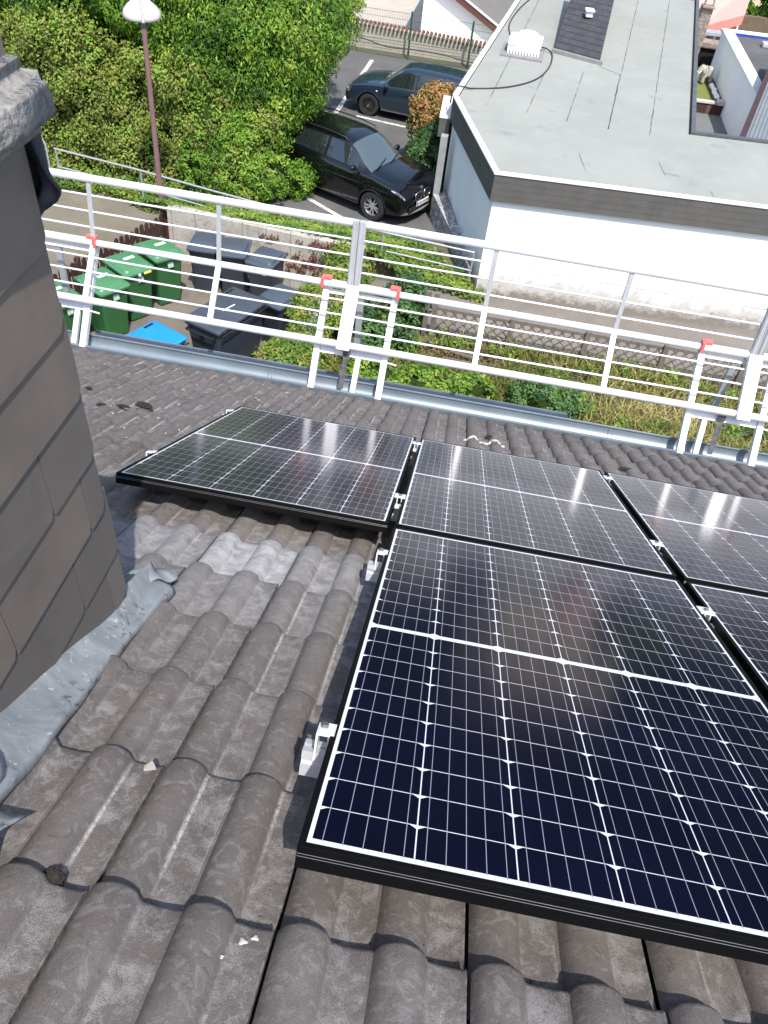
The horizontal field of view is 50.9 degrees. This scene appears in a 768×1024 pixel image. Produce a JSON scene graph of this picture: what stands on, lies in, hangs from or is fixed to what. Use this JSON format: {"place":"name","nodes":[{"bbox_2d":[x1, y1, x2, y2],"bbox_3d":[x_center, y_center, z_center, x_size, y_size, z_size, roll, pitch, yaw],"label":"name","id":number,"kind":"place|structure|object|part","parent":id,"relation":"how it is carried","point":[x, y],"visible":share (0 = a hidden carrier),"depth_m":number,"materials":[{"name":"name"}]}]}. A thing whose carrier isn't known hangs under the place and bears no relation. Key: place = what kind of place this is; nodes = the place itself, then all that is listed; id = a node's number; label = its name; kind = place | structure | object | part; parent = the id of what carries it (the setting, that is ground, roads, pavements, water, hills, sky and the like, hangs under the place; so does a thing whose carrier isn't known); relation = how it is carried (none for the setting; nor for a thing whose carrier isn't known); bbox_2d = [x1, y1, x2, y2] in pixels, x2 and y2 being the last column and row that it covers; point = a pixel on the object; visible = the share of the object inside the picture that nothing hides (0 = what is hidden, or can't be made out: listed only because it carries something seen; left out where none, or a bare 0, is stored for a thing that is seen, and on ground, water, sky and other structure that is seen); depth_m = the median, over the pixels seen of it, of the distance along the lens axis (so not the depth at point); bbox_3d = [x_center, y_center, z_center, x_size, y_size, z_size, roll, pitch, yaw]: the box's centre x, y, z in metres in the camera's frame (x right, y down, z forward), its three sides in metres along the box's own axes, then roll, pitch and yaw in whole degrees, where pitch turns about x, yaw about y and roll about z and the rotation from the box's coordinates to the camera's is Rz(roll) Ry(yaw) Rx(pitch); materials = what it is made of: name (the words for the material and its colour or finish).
{"place":"outdoors","nodes":[
{"label":"outdoors","id":0,"kind":"place"},
{"bbox_2d":[41,181,165,289],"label":"path","id":1,"kind":"structure","parent":0,"point":[99,205],"depth_m":18.52,"materials":[{"name":"beige concrete"}]},
{"bbox_2d":[122,0,165,234],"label":"street lamp","id":2,"kind":"object","parent":1,"relation":"on","point":[143,13],"visible":0.95,"depth_m":15.57,"materials":[{"name":"metal"}]},
{"bbox_2d":[82,262,335,359],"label":"bin yard","id":3,"kind":"structure","parent":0,"point":[194,297],"depth_m":16.24,"materials":[{"name":"grey concrete"}]},
{"bbox_2d":[54,281,82,331],"bbox_3d":[-5.849,-3.490,14.583,0.866,1.128,0.654,33,50,23],"label":"wheelie bin","id":4,"kind":"object","parent":3,"relation":"on","point":[68,313],"visible":0.16,"depth_m":14.30,"materials":[{"name":"green plastic"}]},
{"bbox_2d":[73,266,129,333],"bbox_3d":[-5.185,-3.869,15.053,0.867,1.128,0.654,35,51,25],"label":"wheelie bin","id":5,"kind":"object","parent":3,"relation":"on","point":[111,320],"visible":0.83,"depth_m":14.80,"materials":[{"name":"green plastic"}]},
{"bbox_2d":[53,206,169,295],"bbox_3d":[-6.085,-4.104,15.195,0.320,1.100,6.872,24,47,16],"label":"picket fence","id":6,"kind":"object","parent":3,"relation":"on","point":[147,231],"visible":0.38,"depth_m":16.15,"materials":[{"name":"brown wood"}]},
{"bbox_2d":[101,252,153,319],"bbox_3d":[-4.869,-4.346,15.574,0.910,1.128,0.654,37,52,27],"label":"wheelie bin","id":7,"kind":"object","parent":3,"relation":"on","point":[135,272],"visible":0.59,"depth_m":15.24,"materials":[{"name":"green plastic"}]},
{"bbox_2d":[127,321,188,345],"bbox_3d":[-4.029,-2.276,13.548,0.839,1.213,1.448,29,49,20],"label":"waste container","id":8,"kind":"object","parent":3,"relation":"on","point":[154,330],"visible":0.17,"depth_m":13.42,"materials":[{"name":"plastic"}]},
{"bbox_2d":[133,236,183,304],"bbox_3d":[-4.434,-4.784,16.071,0.654,1.128,0.867,-30,56,-32],"label":"wheelie bin","id":9,"kind":"object","parent":3,"relation":"on","point":[166,292],"visible":0.59,"depth_m":15.79,"materials":[{"name":"green plastic"}]},
{"bbox_2d":[186,231,223,291],"bbox_3d":[-3.625,-5.107,16.526,0.600,1.097,0.795,8,45,0],"label":"wheelie bin","id":10,"kind":"object","parent":3,"relation":"on","point":[205,239],"visible":0.61,"depth_m":16.22,"materials":[{"name":"plastic"}]},
{"bbox_2d":[184,287,268,357],"bbox_3d":[-2.821,-3.127,14.565,0.839,1.213,1.448,26,47,17],"label":"waste container","id":11,"kind":"object","parent":3,"relation":"on","point":[224,340],"visible":0.59,"depth_m":14.18,"materials":[{"name":"plastic"}]},
{"bbox_2d":[221,236,251,291],"bbox_3d":[-3.040,-4.984,16.482,0.600,1.097,0.795,6,45,-1],"label":"wheelie bin","id":12,"kind":"object","parent":3,"relation":"on","point":[236,244],"visible":0.75,"depth_m":16.18,"materials":[{"name":"plastic"}]},
{"bbox_2d":[167,204,365,288],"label":"retaining wall","id":13,"kind":"structure","parent":3,"relation":"on","point":[245,229],"depth_m":16.69,"materials":[{"name":"concrete"}]},
{"bbox_2d":[258,233,350,277],"bbox_3d":[-1.524,-5.234,16.622,2.255,0.970,0.094,14,45,7],"label":"wall creeper","id":14,"kind":"object","parent":13,"relation":"attached to","point":[328,247],"depth_m":16.60,"materials":[{"name":"red plant"}]},
{"bbox_2d":[245,246,287,295],"bbox_3d":[-2.376,-4.732,16.320,0.600,1.097,0.795,19,46,11],"label":"wheelie bin","id":15,"kind":"object","parent":3,"relation":"on","point":[265,263],"visible":0.59,"depth_m":15.98,"materials":[{"name":"plastic"}]},
{"bbox_2d":[258,283,298,341],"bbox_3d":[-1.972,-3.697,15.338,0.600,1.097,0.795,28,48,19],"label":"wheelie bin","id":16,"kind":"object","parent":3,"relation":"on","point":[276,296],"visible":0.44,"depth_m":14.93,"materials":[{"name":"plastic"}]},
{"bbox_2d":[98,50,468,244],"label":"car park","id":17,"kind":"structure","parent":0,"point":[354,64],"depth_m":24.27,"materials":[{"name":"grey asphalt"}]},
{"bbox_2d":[70,0,355,160],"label":"leafy tree","id":18,"kind":"object","parent":17,"relation":"on","point":[263,47],"visible":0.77,"depth_m":18.16,"materials":[{"name":"green plant"}]},
{"bbox_2d":[175,102,318,203],"bbox_3d":[-3.258,-8.614,19.367,3.551,2.214,1.751,2,45,-6],"label":"leafy shrub","id":19,"kind":"object","parent":17,"relation":"on","point":[294,179],"visible":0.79,"depth_m":19.18,"materials":[{"name":"green plant"}]},
{"bbox_2d":[300,193,342,216],"bbox_3d":[-1.855,-7.867,20.307,0.120,0.001,2.860,-32,57,-33],"label":"parking line","id":20,"kind":"object","parent":17,"relation":"on","point":[321,206],"visible":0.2,"depth_m":20.09,"materials":[{"name":"paint"}]},
{"bbox_2d":[299,0,366,86],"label":"leafy tree","id":21,"kind":"object","parent":17,"relation":"on","point":[356,6],"visible":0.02,"depth_m":22.00,"materials":[{"name":"green plant"}]},
{"bbox_2d":[333,60,373,112],"bbox_3d":[-0.956,-14.181,26.754,0.140,0.001,5.702,11,45,4],"label":"parking line","id":22,"kind":"object","parent":17,"relation":"on","point":[344,99],"visible":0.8,"depth_m":25.70,"materials":[{"name":"paint"}]},
{"bbox_2d":[279,107,435,220],"bbox_3d":[-0.857,-8.856,20.276,4.502,1.636,2.078,29,49,20],"label":"suv car","id":23,"kind":"object","parent":17,"relation":"on","point":[375,174],"visible":0.81,"depth_m":19.59,"materials":[{"name":"black paint"}]},
{"bbox_3d":[-2.409,-9.467,19.998,0.500,0.351,0.210,29,49,20],"label":"side window","id":24,"kind":"part","parent":23,"relation":"part of","materials":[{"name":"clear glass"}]},
{"bbox_3d":[-1.773,-9.110,19.722,0.940,0.389,0.209,29,49,20],"label":"side window","id":25,"kind":"part","parent":23,"relation":"part of","materials":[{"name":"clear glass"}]},
{"bbox_3d":[-0.948,-8.632,19.387,0.920,0.429,0.220,29,49,20],"label":"side window","id":26,"kind":"part","parent":23,"relation":"part of","materials":[{"name":"grey glass"}]},
{"bbox_2d":[357,115,405,127],"bbox_3d":[0.565,-11.705,24.480,2.994,0.001,0.120,17,46,10],"label":"parking line","id":27,"kind":"object","parent":17,"relation":"on","point":[381,121],"visible":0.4,"depth_m":24.59,"materials":[{"name":"paint"}]},
{"bbox_2d":[345,62,466,115],"bbox_3d":[0.961,-12.962,24.686,4.180,1.564,2.013,17,45,9],"label":"hatchback car","id":28,"kind":"object","parent":17,"relation":"on","point":[371,92],"visible":0.59,"depth_m":24.26,"materials":[{"name":"blue paint"}]},
{"bbox_3d":[0.528,-12.839,24.008,0.790,0.411,0.213,17,45,9],"label":"side window","id":29,"kind":"part","parent":28,"relation":"part of","materials":[{"name":"black glass"}]},
{"bbox_3d":[1.352,-12.606,23.851,0.810,0.370,0.196,17,45,9],"label":"side window","id":30,"kind":"part","parent":28,"relation":"part of","materials":[{"name":"grey glass"}]},
{"bbox_2d":[403,116,451,211],"bbox_3d":[1.028,-8.994,20.694,1.506,1.683,2.729,10,45,3],"label":"dark shrub","id":31,"kind":"object","parent":17,"relation":"on","point":[426,152],"visible":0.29,"depth_m":20.64,"materials":[{"name":"green plant"}]},
{"bbox_2d":[404,78,456,146],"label":"orange shrub","id":32,"kind":"object","parent":17,"relation":"on","point":[427,108],"visible":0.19,"depth_m":20.85,"materials":[{"name":"orange plant"}]},
{"bbox_2d":[4,0,746,290],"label":"terrace","id":33,"kind":"structure","parent":0,"point":[429,60],"depth_m":29.38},
{"bbox_2d":[41,136,50,167],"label":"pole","id":34,"kind":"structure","parent":33,"relation":"on","point":[49,165],"depth_m":19.37,"materials":[{"name":"metal"}]},
{"bbox_2d":[0,0,119,32],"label":"leafy tree","id":35,"kind":"object","parent":33,"relation":"on","point":[37,4],"visible":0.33,"depth_m":18.42,"materials":[{"name":"green plant"}]},
{"bbox_2d":[0,4,283,204],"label":"hedge","id":36,"kind":"object","parent":33,"relation":"on","point":[94,78],"visible":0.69,"depth_m":18.86,"materials":[{"name":"green plant"}]},
{"bbox_2d":[54,147,474,285],"bbox_3d":[-2.967,-6.642,18.299,10.248,0.943,0.250,17,45,9],"label":"handrail","id":37,"kind":"object","parent":33,"relation":"on","point":[241,198],"visible":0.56,"depth_m":18.05,"materials":[{"name":"metal"}]},
{"bbox_2d":[47,162,485,303],"bbox_3d":[-3.053,-6.765,18.116,11.492,1.424,3.232,14,45,7],"label":"ivy bed","id":38,"kind":"object","parent":33,"relation":"on","point":[440,278],"visible":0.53,"depth_m":18.11,"materials":[{"name":"green plant"}]},
{"bbox_2d":[0,330,767,1023],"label":"tiled roof","id":39,"kind":"structure","parent":33,"relation":"on","point":[216,694],"depth_m":1.46,"materials":[{"name":"tile"}]},
{"bbox_2d":[43,866,65,886],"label":"moss clump","id":40,"kind":"object","parent":39,"relation":"on","point":[55,875],"visible":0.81,"depth_m":1.26,"materials":[{"name":"brown plant"}]},
{"bbox_2d":[45,230,99,346],"bbox_3d":[-2.581,-1.780,6.417,0.684,0.784,0.518,10,45,3],"label":"eave bracket","id":41,"kind":"object","parent":39,"relation":"attached to","point":[88,240],"visible":0.56,"depth_m":6.42,"materials":[{"name":"white metal"}]},
{"bbox_2d":[42,168,359,350],"bbox_3d":[-1.817,-1.986,6.147,3.200,0.883,0.460,10,45,3],"label":"guard rail","id":42,"kind":"object","parent":41,"relation":"attached to","point":[218,264],"visible":0.98,"depth_m":6.22,"materials":[{"name":"white metal"}]},
{"bbox_2d":[0,34,177,830],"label":"chimney","id":43,"kind":"object","parent":39,"relation":"on","point":[76,611],"visible":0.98,"depth_m":1.53,"materials":[{"name":"stone"}]},
{"bbox_2d":[24,134,61,215],"bbox_3d":[-0.644,-0.541,1.368,0.224,0.237,0.080,10,45,3],"label":"dark cloth","id":44,"kind":"object","parent":43,"relation":"hanging from","point":[48,190],"visible":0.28,"depth_m":1.33,"materials":[{"name":"black fabric"}]},
{"bbox_2d":[116,404,130,407],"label":"moss clump","id":45,"kind":"object","parent":39,"relation":"on","point":[123,405],"visible":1,"depth_m":4.60,"materials":[{"name":"plant"}]},
{"bbox_2d":[135,401,152,408],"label":"moss clump","id":46,"kind":"object","parent":39,"relation":"on","point":[143,404],"visible":1,"depth_m":4.63,"materials":[{"name":"plant"}]},
{"bbox_2d":[144,761,155,770],"bbox_3d":[-0.435,0.471,1.499,0.022,0.011,0.019,-6,46,-13],"label":"stone chip","id":47,"kind":"object","parent":39,"relation":"on","point":[150,765],"visible":1,"depth_m":1.49,"materials":[{"name":"beige stone"}]},
{"bbox_2d":[239,937,247,944],"bbox_3d":[-0.209,0.640,1.201,0.014,0.007,0.013,10,45,3],"label":"bird dropping","id":48,"kind":"object","parent":39,"relation":"on","point":[242,941],"visible":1,"depth_m":1.20,"materials":[{"name":"white"}]},
{"bbox_2d":[251,934,258,940],"bbox_3d":[-0.193,0.638,1.210,0.013,0.006,0.010,10,45,3],"label":"bird dropping","id":49,"kind":"object","parent":39,"relation":"on","point":[255,937],"visible":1,"depth_m":1.21,"materials":[{"name":"white"}]},
{"bbox_2d":[298,721,336,777],"bbox_3d":[0.999,0.664,1.493,2.349,0.116,0.107,10,45,3],"label":"mounting rail","id":50,"kind":"object","parent":39,"relation":"attached to","point":[313,754],"visible":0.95,"depth_m":1.54,"materials":[{"name":"grey metal"}]},
{"bbox_2d":[294,527,767,965],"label":"solar panel","id":51,"kind":"object","parent":50,"relation":"attached to","point":[570,742],"visible":1,"depth_m":1.58,"materials":[{"name":"glass"}]},
{"bbox_2d":[307,274,400,399],"bbox_3d":[-0.212,-1.341,6.299,0.679,0.784,0.518,10,45,3],"label":"eave bracket","id":52,"kind":"object","parent":39,"relation":"attached to","point":[328,281],"visible":0.88,"depth_m":6.30,"materials":[{"name":"white metal"}]},
{"bbox_2d":[342,220,767,420],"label":"guard rail","id":53,"kind":"object","parent":52,"relation":"attached to","point":[613,333],"visible":1,"depth_m":6.08,"materials":[{"name":"white metal"}]},
{"bbox_2d":[146,448,663,555],"bbox_3d":[0.679,0.099,3.209,3.352,0.116,0.107,10,45,3],"label":"mounting rail","id":54,"kind":"object","parent":39,"relation":"attached to","point":[658,544],"visible":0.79,"depth_m":3.22,"materials":[{"name":"grey metal"}]},
{"bbox_2d":[115,406,415,532],"bbox_3d":[-0.399,-0.260,3.708,1.002,0.040,1.686,10,16,3],"label":"solar panel","id":55,"kind":"object","parent":54,"relation":"on","point":[313,469],"visible":1,"depth_m":3.35,"materials":[{"name":"black glass"}]},
{"bbox_2d":[395,438,676,578],"bbox_3d":[0.612,-0.073,3.657,1.002,0.040,1.686,10,16,3],"label":"solar panel","id":56,"kind":"object","parent":54,"relation":"on","point":[554,509],"visible":0.87,"depth_m":3.37,"materials":[{"name":"black glass"}]},
{"bbox_2d":[604,472,767,595],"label":"solar panel","id":57,"kind":"object","parent":54,"relation":"on","point":[711,538],"visible":0.92,"depth_m":3.54,"materials":[{"name":"black glass"}]},
{"bbox_2d":[226,408,612,485],"bbox_3d":[0.790,-0.207,4.302,3.352,0.116,0.107,10,45,3],"label":"mounting rail","id":58,"kind":"object","parent":39,"relation":"attached to","point":[414,452],"visible":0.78,"depth_m":4.32,"materials":[{"name":"grey metal"}]},
{"bbox_2d":[365,548,715,628],"bbox_3d":[1.103,0.377,2.519,2.349,0.116,0.107,10,45,3],"label":"mounting rail","id":59,"kind":"object","parent":39,"relation":"attached to","point":[373,570],"visible":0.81,"depth_m":2.56,"materials":[{"name":"grey metal"}]},
{"bbox_2d":[685,581,767,702],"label":"solar panel","id":60,"kind":"object","parent":59,"relation":"on","point":[739,621],"visible":0.83,"depth_m":2.47,"materials":[{"name":"black glass"}]},
{"bbox_2d":[618,467,629,470],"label":"moss clump","id":61,"kind":"object","parent":39,"relation":"on","point":[623,468],"visible":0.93,"depth_m":5.25,"materials":[{"name":"plant"}]},
{"bbox_2d":[675,338,767,466],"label":"eave bracket","id":62,"kind":"object","parent":39,"relation":"attached to","point":[707,345],"visible":0.77,"depth_m":6.17,"materials":[{"name":"white metal"}]},
{"bbox_2d":[741,330,767,422],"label":"guard rail","id":63,"kind":"object","parent":62,"relation":"attached to","point":[749,415],"visible":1,"depth_m":6.03,"materials":[{"name":"white metal"}]},
{"bbox_2d":[353,35,473,62],"bbox_3d":[0.362,-16.723,28.865,8.002,0.406,0.083,11,45,3],"label":"kerb","id":64,"kind":"object","parent":33,"relation":"on","point":[415,50],"visible":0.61,"depth_m":28.85,"materials":[{"name":"grey concrete"}]},
{"bbox_2d":[343,17,485,64],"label":"tile capped wall","id":65,"kind":"structure","parent":33,"relation":"on","point":[420,37],"depth_m":29.27,"materials":[{"name":"beige ceramic"}]},
{"bbox_2d":[335,7,494,68],"bbox_3d":[0.901,-16.928,28.688,9.006,1.520,0.075,10,45,3],"label":"fence","id":66,"kind":"object","parent":33,"relation":"on","point":[470,43],"visible":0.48,"depth_m":28.61,"materials":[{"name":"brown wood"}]},
{"bbox_2d":[429,133,472,276],"bbox_3d":[1.643,-6.983,18.485,0.321,2.000,3.430,-3,46,-11],"label":"stone pilaster","id":67,"kind":"object","parent":33,"relation":"on","point":[442,218],"visible":0.79,"depth_m":19.17,"materials":[{"name":"grey stone"}]},
{"bbox_2d":[443,0,767,330],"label":"flat roof building","id":68,"kind":"structure","parent":33,"relation":"on","point":[592,142],"depth_m":17.43,"materials":[{"name":"concrete"}]},
{"bbox_2d":[437,95,452,136],"bbox_3d":[1.550,-9.708,19.798,0.390,0.475,1.490,10,45,3],"label":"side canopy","id":69,"kind":"object","parent":68,"relation":"attached to","point":[445,125],"visible":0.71,"depth_m":19.34,"materials":[{"name":"metal"}]},
{"bbox_2d":[450,47,552,102],"bbox_3d":[3.392,-10.998,20.395,1.018,0.409,5.029,29,48,20],"label":"cable","id":70,"kind":"object","parent":68,"relation":"on","point":[505,86],"visible":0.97,"depth_m":19.55,"materials":[{"name":"black rubber"}]},
{"bbox_2d":[508,0,528,34],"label":"cable","id":71,"kind":"object","parent":68,"relation":"on","point":[514,15],"visible":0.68,"depth_m":24.20,"materials":[{"name":"grey rubber"}]},
{"bbox_2d":[500,30,544,62],"bbox_3d":[3.772,-12.568,21.592,1.120,0.514,1.250,13,45,5],"label":"roof vent","id":72,"kind":"object","parent":68,"relation":"on","point":[524,45],"visible":1,"depth_m":21.38,"materials":[{"name":"white plastic"}]},
{"bbox_2d":[698,0,720,67],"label":"garden fireplace","id":73,"kind":"object","parent":33,"relation":"on","point":[707,47],"visible":0.55,"depth_m":30.80,"materials":[{"name":"stone"}]},
{"bbox_2d":[696,98,725,114],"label":"brick wall","id":74,"kind":"structure","parent":33,"relation":"on","point":[705,106],"depth_m":27.96,"materials":[{"name":"brown brick"}]},
{"bbox_2d":[699,0,749,39],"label":"pink awning","id":75,"kind":"object","parent":33,"relation":"on","point":[728,13],"visible":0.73,"depth_m":32.88,"materials":[{"name":"fabric"}]},
{"bbox_2d":[711,28,767,135],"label":"white annex","id":76,"kind":"object","parent":33,"relation":"on","point":[739,63],"visible":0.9,"depth_m":27.56,"materials":[{"name":"paint"}]},
{"bbox_2d":[727,14,767,33],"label":"garden wall","id":77,"kind":"structure","parent":33,"relation":"on","point":[753,23],"depth_m":36.38,"materials":[{"name":"beige stone"}]},
{"bbox_2d":[740,69,767,138],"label":"metal shed","id":78,"kind":"structure","parent":33,"relation":"on","point":[755,124],"depth_m":21.09,"materials":[{"name":"metal"}]},
{"bbox_2d":[747,0,761,12],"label":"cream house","id":79,"kind":"structure","parent":33,"relation":"on","point":[757,2],"depth_m":39.52,"materials":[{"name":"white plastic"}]},
{"bbox_2d":[746,0,767,16],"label":"leafy bush","id":80,"kind":"object","parent":33,"relation":"on","point":[759,10],"visible":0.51,"depth_m":36.78,"materials":[{"name":"green plant"}]},
{"bbox_2d":[350,0,423,31],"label":"driveway","id":81,"kind":"structure","parent":0,"point":[404,7],"depth_m":49.80,"materials":[{"name":"white concrete"}]},
{"bbox_2d":[421,0,514,43],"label":"white house","id":82,"kind":"structure","parent":81,"relation":"on","point":[488,13],"depth_m":44.24,"materials":[{"name":"white paint"}]},
{"bbox_2d":[325,317,767,466],"bbox_3d":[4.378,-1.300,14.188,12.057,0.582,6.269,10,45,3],"label":"tall grass","id":83,"kind":"structure","parent":0,"point":[645,408],"depth_m":15.42,"materials":[{"name":"green plant"}]},
{"bbox_2d":[252,240,375,371],"bbox_3d":[-1.290,-3.456,15.071,1.254,1.363,4.899,14,45,7],"label":"bush","id":84,"kind":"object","parent":83,"relation":"on","point":[295,352],"depth_m":14.71,"materials":[{"name":"green plant"}]},
{"bbox_2d":[337,269,432,361],"bbox_3d":[-0.008,-3.700,15.530,1.463,1.277,2.474,18,46,10],"label":"garden bush","id":85,"kind":"object","parent":83,"relation":"on","point":[382,314],"visible":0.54,"depth_m":15.39,"materials":[{"name":"green plant"}]},
{"bbox_2d":[338,357,495,399],"bbox_3d":[0.570,-2.311,14.546,2.946,0.813,1.155,10,45,3],"label":"garden bush","id":86,"kind":"object","parent":83,"relation":"on","point":[470,383],"visible":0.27,"depth_m":14.44,"materials":[{"name":"green plant"}]},
{"bbox_2d":[388,339,537,389],"bbox_3d":[1.174,-2.824,15.612,4.046,0.175,2.396,10,45,3],"label":"dead bracken","id":87,"kind":"object","parent":83,"relation":"on","point":[450,353],"visible":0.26,"depth_m":15.88,"materials":[{"name":"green plant"}]},
{"bbox_2d":[427,342,479,361],"bbox_3d":[1.369,-3.165,15.939,1.112,0.060,0.090,22,46,14],"label":"plank","id":88,"kind":"object","parent":87,"relation":"on","point":[460,354],"visible":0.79,"depth_m":15.89,"materials":[{"name":"grey wood"}]},
{"bbox_2d":[442,356,485,365],"bbox_3d":[1.556,-2.916,15.715,0.857,0.060,0.090,15,45,8],"label":"plank","id":89,"kind":"object","parent":87,"relation":"on","point":[443,357],"visible":0.43,"depth_m":15.73,"materials":[{"name":"grey wood"}]},
{"bbox_2d":[504,372,590,419],"bbox_3d":[2.981,-2.029,14.605,1.599,0.780,0.897,10,45,3],"label":"garden bush","id":90,"kind":"object","parent":83,"relation":"on","point":[543,396],"visible":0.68,"depth_m":14.46,"materials":[{"name":"green plant"}]},
{"bbox_2d":[340,327,767,456],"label":"weeds","id":91,"kind":"object","parent":83,"relation":"on","point":[617,424],"visible":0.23,"depth_m":15.52,"materials":[{"name":"green plant"}]},
{"bbox_2d":[421,290,766,389],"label":"lattice fence","id":92,"kind":"object","parent":83,"relation":"on","point":[665,349],"visible":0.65,"depth_m":15.92,"materials":[{"name":"brown wood"}]},
{"bbox_2d":[370,279,767,386],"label":"concrete path","id":93,"kind":"structure","parent":0,"point":[624,324],"depth_m":17.32,"materials":[{"name":"grey concrete"}]},
{"bbox_2d":[364,284,423,326],"bbox_3d":[0.204,-4.209,16.472,1.365,0.650,0.060,15,45,7],"label":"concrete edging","id":94,"kind":"object","parent":93,"relation":"on","point":[420,319],"visible":0.07,"depth_m":16.48,"materials":[{"name":"grey concrete"}]},
{"bbox_2d":[697,80,711,99],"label":"lawn","id":95,"kind":"structure","parent":0,"point":[703,91],"depth_m":28.88,"materials":[{"name":"green plant"}]},
{"bbox_2d":[697,64,713,82],"bbox_3d":[11.628,-15.938,29.322,0.765,0.595,0.448,-15,49,-22],"label":"elephant statue","id":96,"kind":"object","parent":95,"relation":"on","point":[705,72],"visible":0.86,"depth_m":29.23,"materials":[{"name":"stone"}]},
{"bbox_2d":[706,76,721,100],"bbox_3d":[11.892,-15.331,29.188,0.320,0.060,3.300,10,45,3],"label":"flower border","id":97,"kind":"object","parent":95,"relation":"on","point":[710,90],"visible":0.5,"depth_m":29.04,"materials":[{"name":"stone"}]},
{"bbox_2d":[696,112,727,134],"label":"courtyard","id":98,"kind":"structure","parent":0,"point":[709,123],"depth_m":27.36,"materials":[{"name":"grey concrete"}]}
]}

